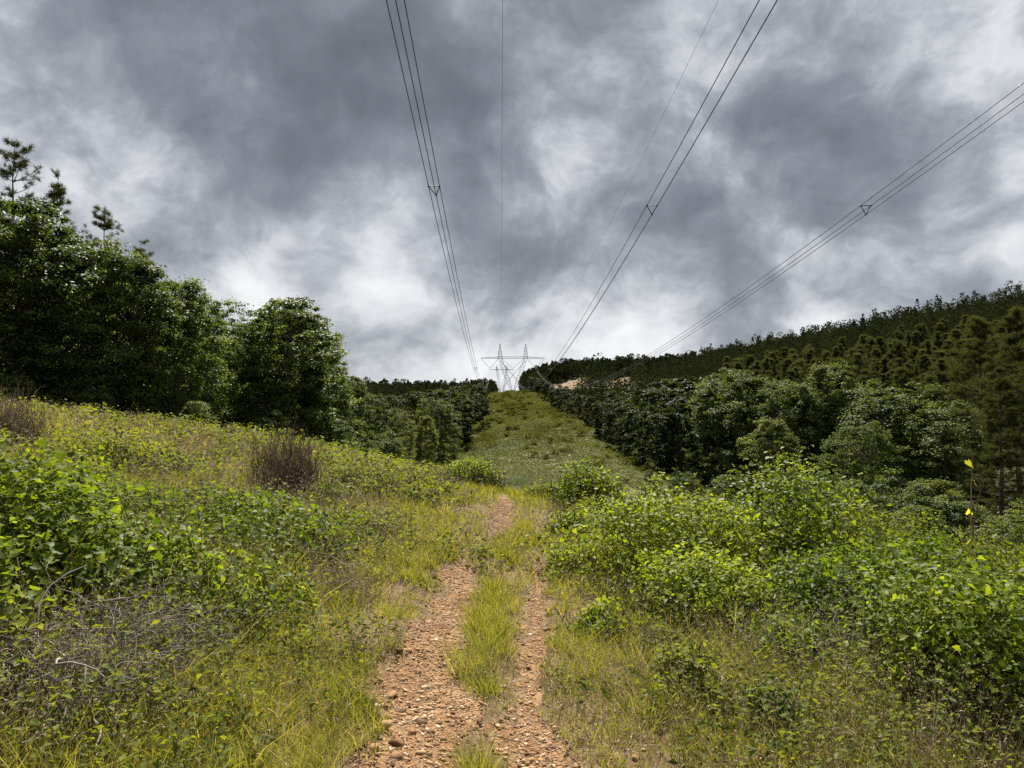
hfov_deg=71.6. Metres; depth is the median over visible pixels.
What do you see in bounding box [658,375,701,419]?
broadleaf tree
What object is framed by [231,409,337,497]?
dry bush
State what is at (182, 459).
shrub
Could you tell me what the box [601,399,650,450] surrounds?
broadleaf tree
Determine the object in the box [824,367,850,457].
pine tree
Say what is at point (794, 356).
pine tree
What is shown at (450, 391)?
broadleaf tree
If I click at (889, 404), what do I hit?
broadleaf tree
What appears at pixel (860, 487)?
shrub
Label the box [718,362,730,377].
pine tree
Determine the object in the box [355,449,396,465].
shrub
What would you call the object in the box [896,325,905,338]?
pine tree
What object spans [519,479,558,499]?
shrub
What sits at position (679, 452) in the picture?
broadleaf tree
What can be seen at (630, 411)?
broadleaf tree
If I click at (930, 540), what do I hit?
shrub
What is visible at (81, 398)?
shrub
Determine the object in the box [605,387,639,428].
broadleaf tree
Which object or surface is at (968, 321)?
pine tree
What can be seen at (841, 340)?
pine tree
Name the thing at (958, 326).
pine tree
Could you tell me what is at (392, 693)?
stone
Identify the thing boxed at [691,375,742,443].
broadleaf tree
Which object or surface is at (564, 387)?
broadleaf tree
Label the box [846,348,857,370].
pine tree
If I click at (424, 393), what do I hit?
broadleaf tree
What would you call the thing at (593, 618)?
shrub
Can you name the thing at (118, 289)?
broadleaf tree
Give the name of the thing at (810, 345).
pine tree
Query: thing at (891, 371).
pine tree
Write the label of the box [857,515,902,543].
shrub
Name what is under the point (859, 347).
pine tree
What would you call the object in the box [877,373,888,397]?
pine tree
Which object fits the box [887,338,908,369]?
pine tree
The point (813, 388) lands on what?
pine tree
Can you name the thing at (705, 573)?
vine thicket
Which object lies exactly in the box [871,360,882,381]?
pine tree
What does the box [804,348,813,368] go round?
pine tree
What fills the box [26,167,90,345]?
pine tree
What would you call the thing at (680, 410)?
broadleaf tree
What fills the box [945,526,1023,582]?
shrub
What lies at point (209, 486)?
shrub
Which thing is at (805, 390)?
broadleaf tree
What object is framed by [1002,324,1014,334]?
pine tree
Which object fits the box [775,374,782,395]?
pine tree
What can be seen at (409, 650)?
stone
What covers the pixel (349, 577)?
dead brush
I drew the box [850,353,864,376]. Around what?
pine tree
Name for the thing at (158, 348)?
broadleaf tree
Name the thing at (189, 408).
shrub
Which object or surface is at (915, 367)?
pine tree
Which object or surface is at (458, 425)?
broadleaf tree
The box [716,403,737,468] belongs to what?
pine tree
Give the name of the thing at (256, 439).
shrub
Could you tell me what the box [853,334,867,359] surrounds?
pine tree
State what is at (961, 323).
pine tree
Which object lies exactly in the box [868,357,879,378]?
pine tree
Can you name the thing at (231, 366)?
broadleaf tree
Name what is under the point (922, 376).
pine tree
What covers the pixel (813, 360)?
pine tree
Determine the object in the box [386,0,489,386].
wire bundle
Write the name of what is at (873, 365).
pine tree
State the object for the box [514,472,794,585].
vine thicket
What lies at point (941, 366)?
pine tree
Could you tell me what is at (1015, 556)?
vine thicket
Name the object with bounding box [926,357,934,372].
pine tree
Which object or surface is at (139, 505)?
vine thicket
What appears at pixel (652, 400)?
broadleaf tree
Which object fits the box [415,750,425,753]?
stone
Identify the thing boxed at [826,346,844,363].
pine tree
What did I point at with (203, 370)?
broadleaf tree
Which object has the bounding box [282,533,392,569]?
shrub
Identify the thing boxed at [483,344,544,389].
pylon
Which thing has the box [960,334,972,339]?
pine tree
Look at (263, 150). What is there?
sky
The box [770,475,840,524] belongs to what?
shrub
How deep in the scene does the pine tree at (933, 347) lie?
124.70 m
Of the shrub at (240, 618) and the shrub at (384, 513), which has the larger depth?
the shrub at (384, 513)
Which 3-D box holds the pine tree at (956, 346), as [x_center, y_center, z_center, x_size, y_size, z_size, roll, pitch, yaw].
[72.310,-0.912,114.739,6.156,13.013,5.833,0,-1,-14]
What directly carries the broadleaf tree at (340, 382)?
on the ground at (570, 384)
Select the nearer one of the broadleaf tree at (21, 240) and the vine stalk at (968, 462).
the vine stalk at (968, 462)
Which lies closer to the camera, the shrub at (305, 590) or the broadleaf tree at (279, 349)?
the shrub at (305, 590)
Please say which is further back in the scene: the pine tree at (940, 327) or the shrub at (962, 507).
the pine tree at (940, 327)
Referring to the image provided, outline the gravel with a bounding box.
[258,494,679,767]
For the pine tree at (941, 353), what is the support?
on the ground at (570, 384)
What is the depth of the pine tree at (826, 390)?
95.53 m
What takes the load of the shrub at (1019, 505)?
on the ground at (570, 384)
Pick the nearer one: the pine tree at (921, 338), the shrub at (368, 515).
the shrub at (368, 515)
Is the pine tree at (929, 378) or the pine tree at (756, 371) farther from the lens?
the pine tree at (756, 371)
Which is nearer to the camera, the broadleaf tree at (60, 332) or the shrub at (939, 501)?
the shrub at (939, 501)
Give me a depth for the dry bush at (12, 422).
13.93 m
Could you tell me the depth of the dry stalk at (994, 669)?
4.29 m
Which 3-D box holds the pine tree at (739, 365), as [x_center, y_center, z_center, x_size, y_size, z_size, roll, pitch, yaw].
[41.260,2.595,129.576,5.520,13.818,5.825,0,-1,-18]
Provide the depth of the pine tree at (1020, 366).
48.76 m
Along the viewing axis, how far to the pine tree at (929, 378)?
88.26 m
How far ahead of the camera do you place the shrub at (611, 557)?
8.93 m
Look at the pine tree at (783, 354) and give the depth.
154.93 m
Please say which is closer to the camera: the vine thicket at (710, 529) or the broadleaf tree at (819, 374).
the vine thicket at (710, 529)
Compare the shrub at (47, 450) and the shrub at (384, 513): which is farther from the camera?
the shrub at (384, 513)
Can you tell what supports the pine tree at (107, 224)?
on the ground at (570, 384)
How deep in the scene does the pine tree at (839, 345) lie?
146.10 m
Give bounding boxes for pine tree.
[0,135,66,366]
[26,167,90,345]
[83,205,127,391]
[131,239,158,404]
[712,371,741,443]
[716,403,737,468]
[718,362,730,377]
[720,355,731,368]
[730,358,746,373]
[733,362,744,372]
[743,355,756,369]
[750,360,762,374]
[752,369,759,377]
[760,356,772,381]
[762,357,780,378]
[764,369,773,377]
[765,375,775,397]
[768,350,781,370]
[768,352,781,370]
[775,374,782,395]
[779,357,792,384]
[780,347,789,361]
[782,349,800,360]
[783,368,799,432]
[788,360,805,377]
[790,358,808,381]
[791,354,797,361]
[791,365,803,383]
[801,344,815,358]
[801,347,811,373]
[801,378,823,473]
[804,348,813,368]
[804,363,813,378]
[806,367,817,390]
[810,358,816,366]
[815,358,822,366]
[818,378,834,395]
[821,351,830,362]
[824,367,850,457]
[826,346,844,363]
[835,336,849,354]
[837,343,844,359]
[843,371,853,406]
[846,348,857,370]
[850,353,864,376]
[851,354,865,378]
[851,374,868,463]
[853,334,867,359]
[856,345,869,377]
[857,349,869,374]
[857,369,878,389]
[864,336,875,366]
[867,336,888,375]
[868,348,882,365]
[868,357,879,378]
[868,363,876,379]
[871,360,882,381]
[876,355,890,383]
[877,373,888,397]
[882,342,894,366]
[885,371,892,396]
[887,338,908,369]
[889,365,920,460]
[889,369,895,397]
[890,356,906,374]
[891,330,908,351]
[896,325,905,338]
[901,344,910,365]
[901,362,917,390]
[904,330,911,356]
[906,346,919,374]
[907,356,922,399]
[908,330,921,351]
[913,371,938,411]
[914,324,926,347]
[915,348,925,373]
[915,354,931,398]
[916,373,949,458]
[918,323,932,348]
[920,323,930,350]
[920,339,1008,492]
[923,315,1023,506]
[923,339,932,355]
[925,349,951,382]
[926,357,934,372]
[929,345,939,366]
[930,305,1023,507]
[931,321,944,341]
[932,331,943,349]
[932,357,959,443]
[939,319,949,337]
[941,339,953,364]
[948,328,962,346]
[948,387,970,456]
[950,325,963,335]
[952,338,961,362]
[953,366,979,440]
[956,365,1023,528]
[958,314,968,328]
[959,338,975,380]
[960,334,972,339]
[963,319,977,333]
[970,367,988,436]
[977,345,1023,522]
[978,317,988,344]
[983,373,1007,443]
[991,320,999,334]
[993,326,1006,335]
[993,333,1004,350]
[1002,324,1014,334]
[1004,362,1019,437]
[1006,373,1023,444]
[1014,370,1023,444]
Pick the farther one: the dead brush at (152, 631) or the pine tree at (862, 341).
the pine tree at (862, 341)
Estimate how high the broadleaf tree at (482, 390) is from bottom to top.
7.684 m
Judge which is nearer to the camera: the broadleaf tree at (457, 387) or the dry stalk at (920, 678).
the dry stalk at (920, 678)
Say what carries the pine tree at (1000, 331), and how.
on the ground at (570, 384)
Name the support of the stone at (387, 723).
on the gravel
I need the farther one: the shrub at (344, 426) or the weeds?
the shrub at (344, 426)
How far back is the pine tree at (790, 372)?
95.24 m
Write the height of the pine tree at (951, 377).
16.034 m
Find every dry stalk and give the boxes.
[3,608,188,636]
[906,662,949,735]
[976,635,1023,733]
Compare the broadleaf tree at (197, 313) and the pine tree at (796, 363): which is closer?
the broadleaf tree at (197, 313)
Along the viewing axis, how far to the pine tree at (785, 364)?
120.81 m
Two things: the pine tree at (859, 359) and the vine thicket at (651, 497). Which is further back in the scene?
the pine tree at (859, 359)
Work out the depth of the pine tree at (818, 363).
123.33 m
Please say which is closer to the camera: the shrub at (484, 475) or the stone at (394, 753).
the stone at (394, 753)
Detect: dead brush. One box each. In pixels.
[0,565,198,767]
[8,553,259,697]
[281,536,395,607]
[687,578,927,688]
[893,647,1023,767]
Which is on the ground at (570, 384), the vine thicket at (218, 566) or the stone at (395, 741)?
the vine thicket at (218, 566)
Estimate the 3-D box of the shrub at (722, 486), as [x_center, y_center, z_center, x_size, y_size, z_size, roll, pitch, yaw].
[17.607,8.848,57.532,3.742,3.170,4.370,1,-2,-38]
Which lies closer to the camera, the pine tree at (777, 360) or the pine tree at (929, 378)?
the pine tree at (929, 378)
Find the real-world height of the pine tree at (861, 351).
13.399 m
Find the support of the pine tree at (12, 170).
on the ground at (570, 384)
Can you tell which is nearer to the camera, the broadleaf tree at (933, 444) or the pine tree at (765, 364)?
the broadleaf tree at (933, 444)
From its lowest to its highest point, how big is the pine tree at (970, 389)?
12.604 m
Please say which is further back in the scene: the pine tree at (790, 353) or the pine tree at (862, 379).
the pine tree at (790, 353)
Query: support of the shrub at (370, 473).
on the ground at (570, 384)
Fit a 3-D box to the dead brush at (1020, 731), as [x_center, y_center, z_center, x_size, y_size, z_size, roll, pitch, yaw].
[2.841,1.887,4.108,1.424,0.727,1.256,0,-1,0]
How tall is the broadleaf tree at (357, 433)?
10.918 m
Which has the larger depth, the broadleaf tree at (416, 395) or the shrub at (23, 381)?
the broadleaf tree at (416, 395)
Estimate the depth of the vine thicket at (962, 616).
4.37 m
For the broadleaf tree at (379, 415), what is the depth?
69.74 m
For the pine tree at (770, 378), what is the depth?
101.02 m
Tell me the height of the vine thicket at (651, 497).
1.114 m
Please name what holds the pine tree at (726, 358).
on the ground at (570, 384)
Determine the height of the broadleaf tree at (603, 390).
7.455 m
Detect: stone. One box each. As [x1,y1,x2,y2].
[367,743,379,752]
[380,720,391,727]
[387,691,397,698]
[388,737,404,746]
[388,750,402,759]
[395,708,406,712]
[396,648,402,653]
[404,648,411,652]
[408,729,416,733]
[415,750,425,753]
[416,719,427,723]
[422,729,434,733]
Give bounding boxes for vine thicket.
[0,431,241,629]
[0,526,103,700]
[12,505,318,681]
[36,452,221,541]
[130,474,392,582]
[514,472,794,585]
[542,452,637,510]
[600,494,692,543]
[613,537,836,650]
[633,467,689,515]
[682,604,879,692]
[708,443,905,577]
[748,518,1023,679]
[784,536,1023,767]
[884,533,1023,614]
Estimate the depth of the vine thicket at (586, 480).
16.96 m
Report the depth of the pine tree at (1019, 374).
92.62 m
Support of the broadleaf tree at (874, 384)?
on the ground at (570, 384)
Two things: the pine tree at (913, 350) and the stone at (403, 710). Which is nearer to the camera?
the stone at (403, 710)
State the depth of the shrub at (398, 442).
65.48 m
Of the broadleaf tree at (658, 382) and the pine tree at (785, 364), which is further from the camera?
the broadleaf tree at (658, 382)
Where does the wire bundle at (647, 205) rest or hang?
attached to the pylon at (499, 356)
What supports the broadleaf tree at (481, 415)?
on the ground at (570, 384)
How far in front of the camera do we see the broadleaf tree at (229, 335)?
54.23 m
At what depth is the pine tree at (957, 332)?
125.60 m
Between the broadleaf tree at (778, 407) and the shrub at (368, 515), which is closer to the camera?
the shrub at (368, 515)
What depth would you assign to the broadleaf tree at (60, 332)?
48.32 m
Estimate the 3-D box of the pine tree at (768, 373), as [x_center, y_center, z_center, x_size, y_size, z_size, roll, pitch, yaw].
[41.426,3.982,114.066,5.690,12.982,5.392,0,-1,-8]
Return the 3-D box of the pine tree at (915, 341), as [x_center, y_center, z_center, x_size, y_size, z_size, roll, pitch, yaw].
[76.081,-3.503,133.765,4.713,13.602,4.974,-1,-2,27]
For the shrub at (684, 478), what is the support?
on the ground at (570, 384)
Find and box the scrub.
[12,389,1023,562]
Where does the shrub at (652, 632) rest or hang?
on the ground at (570, 384)
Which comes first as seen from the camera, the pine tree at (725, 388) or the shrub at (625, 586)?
the shrub at (625, 586)
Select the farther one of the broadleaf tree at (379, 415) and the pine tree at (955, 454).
the pine tree at (955, 454)
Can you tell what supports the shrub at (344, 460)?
on the ground at (570, 384)
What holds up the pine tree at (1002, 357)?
on the ground at (570, 384)
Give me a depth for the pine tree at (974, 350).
62.00 m
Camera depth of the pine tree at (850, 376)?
98.19 m
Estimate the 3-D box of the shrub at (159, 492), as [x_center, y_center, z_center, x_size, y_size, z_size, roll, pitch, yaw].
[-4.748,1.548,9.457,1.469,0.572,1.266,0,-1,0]
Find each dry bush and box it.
[0,375,53,449]
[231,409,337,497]
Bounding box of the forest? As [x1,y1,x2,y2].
[4,280,1023,436]
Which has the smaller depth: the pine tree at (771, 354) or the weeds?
the weeds
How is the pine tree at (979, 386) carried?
on the ground at (570, 384)
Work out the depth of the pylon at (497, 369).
799.87 m
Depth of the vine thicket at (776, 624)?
5.09 m
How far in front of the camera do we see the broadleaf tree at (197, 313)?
40.88 m
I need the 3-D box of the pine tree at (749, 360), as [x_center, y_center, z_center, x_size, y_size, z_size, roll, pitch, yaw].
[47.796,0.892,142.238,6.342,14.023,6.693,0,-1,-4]
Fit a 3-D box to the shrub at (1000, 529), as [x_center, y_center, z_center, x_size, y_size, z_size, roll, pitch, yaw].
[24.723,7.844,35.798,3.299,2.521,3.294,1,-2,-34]
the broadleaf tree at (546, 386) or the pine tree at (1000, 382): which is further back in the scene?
the broadleaf tree at (546, 386)
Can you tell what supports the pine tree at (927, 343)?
on the ground at (570, 384)
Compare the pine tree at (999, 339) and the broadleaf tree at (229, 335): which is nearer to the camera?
the broadleaf tree at (229, 335)
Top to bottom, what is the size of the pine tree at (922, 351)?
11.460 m
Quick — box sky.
[0,0,1023,391]
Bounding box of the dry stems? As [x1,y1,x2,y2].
[0,394,1023,767]
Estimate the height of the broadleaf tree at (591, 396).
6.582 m
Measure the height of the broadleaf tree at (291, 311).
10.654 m
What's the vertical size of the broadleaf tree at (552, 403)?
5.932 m
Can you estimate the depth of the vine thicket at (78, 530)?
4.37 m
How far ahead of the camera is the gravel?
4.25 m
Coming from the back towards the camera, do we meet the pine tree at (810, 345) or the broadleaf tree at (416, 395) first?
the pine tree at (810, 345)
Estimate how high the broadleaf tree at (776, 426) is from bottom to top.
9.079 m
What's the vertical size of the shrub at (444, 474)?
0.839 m
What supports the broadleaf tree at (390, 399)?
on the ground at (570, 384)
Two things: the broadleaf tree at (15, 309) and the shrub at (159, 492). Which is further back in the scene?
the broadleaf tree at (15, 309)
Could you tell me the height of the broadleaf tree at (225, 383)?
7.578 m
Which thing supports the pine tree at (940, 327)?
on the ground at (570, 384)
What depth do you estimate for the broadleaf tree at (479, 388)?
189.01 m
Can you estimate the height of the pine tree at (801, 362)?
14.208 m
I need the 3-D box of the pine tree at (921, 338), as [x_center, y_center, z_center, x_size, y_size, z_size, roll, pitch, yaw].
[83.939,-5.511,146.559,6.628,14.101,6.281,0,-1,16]
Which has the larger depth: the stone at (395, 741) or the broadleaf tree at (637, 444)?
the broadleaf tree at (637, 444)
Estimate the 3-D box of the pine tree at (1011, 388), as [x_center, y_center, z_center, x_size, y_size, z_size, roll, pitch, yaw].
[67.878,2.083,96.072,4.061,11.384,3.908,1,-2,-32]
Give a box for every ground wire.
[501,2,502,273]
[526,1,717,344]
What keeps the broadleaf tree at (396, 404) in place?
on the ground at (570, 384)
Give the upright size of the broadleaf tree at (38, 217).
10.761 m
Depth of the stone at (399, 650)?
4.94 m
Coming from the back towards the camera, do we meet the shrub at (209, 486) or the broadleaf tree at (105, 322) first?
the broadleaf tree at (105, 322)
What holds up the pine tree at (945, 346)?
on the ground at (570, 384)
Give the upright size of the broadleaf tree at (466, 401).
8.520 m
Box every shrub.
[0,374,51,403]
[15,447,117,484]
[30,418,188,482]
[68,385,118,413]
[97,479,192,512]
[152,446,212,478]
[159,479,257,507]
[172,590,298,657]
[175,400,216,426]
[198,442,243,463]
[232,436,272,450]
[249,409,293,436]
[253,562,342,629]
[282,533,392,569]
[288,499,417,550]
[298,478,361,506]
[317,419,365,448]
[318,451,353,467]
[320,460,427,498]
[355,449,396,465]
[357,504,411,522]
[370,430,407,461]
[390,462,423,483]
[398,483,455,507]
[408,463,469,486]
[410,439,440,462]
[434,453,512,490]
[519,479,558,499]
[533,501,603,537]
[546,587,663,645]
[559,546,619,572]
[565,564,671,615]
[596,593,751,665]
[629,619,771,711]
[642,470,656,481]
[665,471,702,497]
[700,474,752,508]
[702,664,845,749]
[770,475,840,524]
[817,495,936,564]
[820,476,895,536]
[851,465,945,534]
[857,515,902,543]
[865,502,969,576]
[886,505,950,545]
[889,477,979,547]
[924,499,1001,550]
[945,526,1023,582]
[963,514,1023,559]
[983,546,1023,600]
[987,498,1023,545]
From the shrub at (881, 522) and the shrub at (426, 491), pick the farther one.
the shrub at (426, 491)
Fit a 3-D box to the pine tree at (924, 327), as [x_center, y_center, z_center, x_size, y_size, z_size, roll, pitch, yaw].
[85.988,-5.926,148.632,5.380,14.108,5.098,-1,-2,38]
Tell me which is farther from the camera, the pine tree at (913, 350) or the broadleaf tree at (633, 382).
the broadleaf tree at (633, 382)
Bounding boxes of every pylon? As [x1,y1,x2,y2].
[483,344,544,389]
[491,366,513,390]
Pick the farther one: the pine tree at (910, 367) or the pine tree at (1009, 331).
the pine tree at (1009, 331)
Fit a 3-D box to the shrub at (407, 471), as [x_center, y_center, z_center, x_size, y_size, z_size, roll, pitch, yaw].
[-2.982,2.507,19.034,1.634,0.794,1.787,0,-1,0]
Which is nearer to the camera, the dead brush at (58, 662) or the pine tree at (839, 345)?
the dead brush at (58, 662)
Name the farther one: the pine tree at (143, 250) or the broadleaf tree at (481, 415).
the broadleaf tree at (481, 415)
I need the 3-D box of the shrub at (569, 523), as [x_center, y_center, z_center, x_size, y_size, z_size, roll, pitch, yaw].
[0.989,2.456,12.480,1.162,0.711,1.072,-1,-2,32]
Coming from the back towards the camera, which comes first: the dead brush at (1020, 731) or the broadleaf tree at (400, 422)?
the broadleaf tree at (400, 422)
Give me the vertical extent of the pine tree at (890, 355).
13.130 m
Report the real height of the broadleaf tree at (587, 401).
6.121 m
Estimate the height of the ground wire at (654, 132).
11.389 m
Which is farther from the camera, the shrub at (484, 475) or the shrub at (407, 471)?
the shrub at (484, 475)
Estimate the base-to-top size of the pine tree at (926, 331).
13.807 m
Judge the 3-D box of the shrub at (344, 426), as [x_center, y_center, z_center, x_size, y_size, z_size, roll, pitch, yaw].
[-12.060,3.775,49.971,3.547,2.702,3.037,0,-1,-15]
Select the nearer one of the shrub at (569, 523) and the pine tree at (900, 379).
the shrub at (569, 523)
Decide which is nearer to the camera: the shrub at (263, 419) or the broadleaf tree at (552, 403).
the shrub at (263, 419)
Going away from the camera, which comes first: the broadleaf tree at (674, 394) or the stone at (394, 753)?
the stone at (394, 753)
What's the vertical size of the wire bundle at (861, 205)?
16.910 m
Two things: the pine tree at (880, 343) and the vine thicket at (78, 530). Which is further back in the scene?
the pine tree at (880, 343)
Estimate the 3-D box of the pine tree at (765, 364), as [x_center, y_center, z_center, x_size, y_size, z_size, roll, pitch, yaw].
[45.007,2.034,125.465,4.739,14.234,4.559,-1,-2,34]
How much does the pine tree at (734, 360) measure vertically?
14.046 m
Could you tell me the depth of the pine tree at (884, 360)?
112.92 m
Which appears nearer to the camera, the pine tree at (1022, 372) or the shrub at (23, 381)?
the shrub at (23, 381)
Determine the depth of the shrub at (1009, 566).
11.88 m
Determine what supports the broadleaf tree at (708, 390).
on the ground at (570, 384)
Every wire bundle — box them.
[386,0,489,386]
[513,0,777,388]
[536,82,1023,389]
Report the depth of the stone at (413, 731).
3.73 m
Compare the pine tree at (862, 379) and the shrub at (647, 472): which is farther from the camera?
the pine tree at (862, 379)
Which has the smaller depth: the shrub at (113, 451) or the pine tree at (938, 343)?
the shrub at (113, 451)
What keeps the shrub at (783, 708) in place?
on the ground at (570, 384)
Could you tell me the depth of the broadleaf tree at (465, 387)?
199.98 m
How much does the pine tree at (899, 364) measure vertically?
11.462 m
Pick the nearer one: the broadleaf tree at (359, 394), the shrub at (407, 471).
the shrub at (407, 471)
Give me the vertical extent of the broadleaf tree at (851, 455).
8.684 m
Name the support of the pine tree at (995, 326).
on the ground at (570, 384)
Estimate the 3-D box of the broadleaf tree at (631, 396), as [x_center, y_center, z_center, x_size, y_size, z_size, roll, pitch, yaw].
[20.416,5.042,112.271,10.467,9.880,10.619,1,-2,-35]
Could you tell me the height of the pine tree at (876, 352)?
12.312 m
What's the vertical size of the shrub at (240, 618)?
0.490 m
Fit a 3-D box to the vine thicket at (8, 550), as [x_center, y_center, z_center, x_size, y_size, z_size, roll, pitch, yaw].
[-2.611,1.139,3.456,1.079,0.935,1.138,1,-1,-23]
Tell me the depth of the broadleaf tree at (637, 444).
75.90 m
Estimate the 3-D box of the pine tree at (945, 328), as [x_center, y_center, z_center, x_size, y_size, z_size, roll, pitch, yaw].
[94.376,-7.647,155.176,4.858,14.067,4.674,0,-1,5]
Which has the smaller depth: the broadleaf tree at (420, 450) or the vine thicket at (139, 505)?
the vine thicket at (139, 505)
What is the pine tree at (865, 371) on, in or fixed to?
on the ground at (570, 384)
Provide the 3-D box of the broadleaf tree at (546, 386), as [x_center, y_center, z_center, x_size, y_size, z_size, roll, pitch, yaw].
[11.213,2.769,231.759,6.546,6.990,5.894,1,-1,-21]
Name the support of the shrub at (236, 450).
on the ground at (570, 384)
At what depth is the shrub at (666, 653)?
4.52 m
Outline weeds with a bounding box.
[0,388,1023,767]
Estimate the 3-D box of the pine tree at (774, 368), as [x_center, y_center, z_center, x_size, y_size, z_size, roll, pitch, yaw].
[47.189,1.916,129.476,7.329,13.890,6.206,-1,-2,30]
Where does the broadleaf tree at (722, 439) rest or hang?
on the ground at (570, 384)
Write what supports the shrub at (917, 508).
on the ground at (570, 384)
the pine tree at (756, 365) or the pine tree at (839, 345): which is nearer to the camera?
the pine tree at (756, 365)
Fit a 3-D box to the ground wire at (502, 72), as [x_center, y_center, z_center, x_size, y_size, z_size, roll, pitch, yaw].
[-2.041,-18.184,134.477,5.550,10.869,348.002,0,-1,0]
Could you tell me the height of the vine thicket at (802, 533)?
2.228 m
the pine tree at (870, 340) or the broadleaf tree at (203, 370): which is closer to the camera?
the broadleaf tree at (203, 370)
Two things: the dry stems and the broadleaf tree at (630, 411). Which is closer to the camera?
the dry stems
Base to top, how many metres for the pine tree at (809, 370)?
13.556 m
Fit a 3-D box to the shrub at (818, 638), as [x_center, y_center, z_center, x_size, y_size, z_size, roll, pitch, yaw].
[2.259,1.806,5.186,1.907,0.801,1.331,0,-1,0]
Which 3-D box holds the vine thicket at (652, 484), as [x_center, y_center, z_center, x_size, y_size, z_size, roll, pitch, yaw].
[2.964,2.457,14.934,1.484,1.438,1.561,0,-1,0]
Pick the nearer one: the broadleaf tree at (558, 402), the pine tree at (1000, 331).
the pine tree at (1000, 331)
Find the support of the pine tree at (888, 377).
on the ground at (570, 384)
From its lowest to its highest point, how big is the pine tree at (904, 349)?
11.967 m
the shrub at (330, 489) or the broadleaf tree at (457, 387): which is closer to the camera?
the shrub at (330, 489)
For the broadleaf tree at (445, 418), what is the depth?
81.52 m
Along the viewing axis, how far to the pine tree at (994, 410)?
89.14 m
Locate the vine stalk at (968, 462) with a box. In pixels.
[958,454,989,590]
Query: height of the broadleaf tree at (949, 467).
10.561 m
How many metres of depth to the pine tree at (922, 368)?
105.79 m
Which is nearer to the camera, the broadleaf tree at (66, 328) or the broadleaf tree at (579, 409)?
the broadleaf tree at (66, 328)
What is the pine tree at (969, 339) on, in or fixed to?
on the ground at (570, 384)
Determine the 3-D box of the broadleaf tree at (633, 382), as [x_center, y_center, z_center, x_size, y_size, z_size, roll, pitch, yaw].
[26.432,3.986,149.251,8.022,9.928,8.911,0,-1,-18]
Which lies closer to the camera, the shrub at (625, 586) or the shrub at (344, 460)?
the shrub at (625, 586)
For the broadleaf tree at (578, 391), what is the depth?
188.76 m
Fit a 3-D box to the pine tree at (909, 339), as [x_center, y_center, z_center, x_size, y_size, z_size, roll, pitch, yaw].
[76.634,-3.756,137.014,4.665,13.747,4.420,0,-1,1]
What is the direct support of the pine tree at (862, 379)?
on the ground at (570, 384)
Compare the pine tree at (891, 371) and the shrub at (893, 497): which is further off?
the pine tree at (891, 371)
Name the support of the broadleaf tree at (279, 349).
on the ground at (570, 384)
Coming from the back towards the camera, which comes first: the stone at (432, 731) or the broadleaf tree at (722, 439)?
the broadleaf tree at (722, 439)
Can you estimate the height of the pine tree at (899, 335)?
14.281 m
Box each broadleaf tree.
[0,197,113,396]
[0,207,75,396]
[0,227,43,372]
[0,255,98,393]
[6,235,179,403]
[57,252,195,416]
[60,265,151,401]
[68,290,209,409]
[110,276,237,420]
[162,324,227,413]
[164,297,288,424]
[199,321,283,425]
[199,343,245,421]
[223,294,349,441]
[233,309,322,433]
[263,318,364,442]
[290,332,356,447]
[324,372,382,452]
[354,393,404,453]
[369,394,413,445]
[387,410,419,456]
[388,393,411,434]
[400,390,432,444]
[408,391,428,427]
[408,396,463,462]
[413,414,440,463]
[414,389,464,427]
[426,404,462,454]
[429,388,472,434]
[431,392,475,446]
[447,386,474,414]
[454,387,495,428]
[463,384,480,411]
[469,383,490,414]
[478,383,489,402]
[527,376,543,391]
[536,382,555,400]
[548,388,564,407]
[553,386,568,403]
[554,391,576,413]
[563,387,585,407]
[564,394,590,418]
[580,396,604,426]
[582,389,602,414]
[591,388,620,418]
[591,398,620,440]
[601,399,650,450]
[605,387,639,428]
[612,385,669,436]
[614,401,665,462]
[622,380,647,406]
[627,405,682,471]
[630,386,683,454]
[638,378,684,426]
[647,389,712,463]
[653,411,710,481]
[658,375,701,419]
[658,389,723,469]
[673,367,765,483]
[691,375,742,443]
[703,373,783,490]
[725,379,825,489]
[727,416,808,507]
[753,378,847,499]
[784,358,887,492]
[813,418,912,515]
[815,378,909,499]
[834,381,971,508]
[875,397,957,507]
[893,399,1003,512]
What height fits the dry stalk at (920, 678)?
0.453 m
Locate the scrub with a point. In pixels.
(521, 405)
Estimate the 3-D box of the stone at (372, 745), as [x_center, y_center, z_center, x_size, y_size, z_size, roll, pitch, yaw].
[-0.684,1.775,3.461,0.068,0.050,0.092,-1,-1,21]
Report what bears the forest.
on the ground at (570, 384)
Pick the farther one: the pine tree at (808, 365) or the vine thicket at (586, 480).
the pine tree at (808, 365)
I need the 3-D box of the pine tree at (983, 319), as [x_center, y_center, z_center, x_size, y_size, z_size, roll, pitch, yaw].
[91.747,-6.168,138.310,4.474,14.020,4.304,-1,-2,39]
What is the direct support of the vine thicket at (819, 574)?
on the ground at (570, 384)
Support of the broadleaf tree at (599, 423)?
on the ground at (570, 384)
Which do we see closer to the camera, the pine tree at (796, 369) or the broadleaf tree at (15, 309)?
the broadleaf tree at (15, 309)
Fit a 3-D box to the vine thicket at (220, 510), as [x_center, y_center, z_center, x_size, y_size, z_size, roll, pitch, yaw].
[-2.764,1.469,6.988,2.847,1.070,2.831,0,-1,0]
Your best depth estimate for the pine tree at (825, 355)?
137.18 m
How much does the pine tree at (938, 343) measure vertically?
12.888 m
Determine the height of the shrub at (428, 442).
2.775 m
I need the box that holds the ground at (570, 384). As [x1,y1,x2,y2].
[0,374,1023,767]

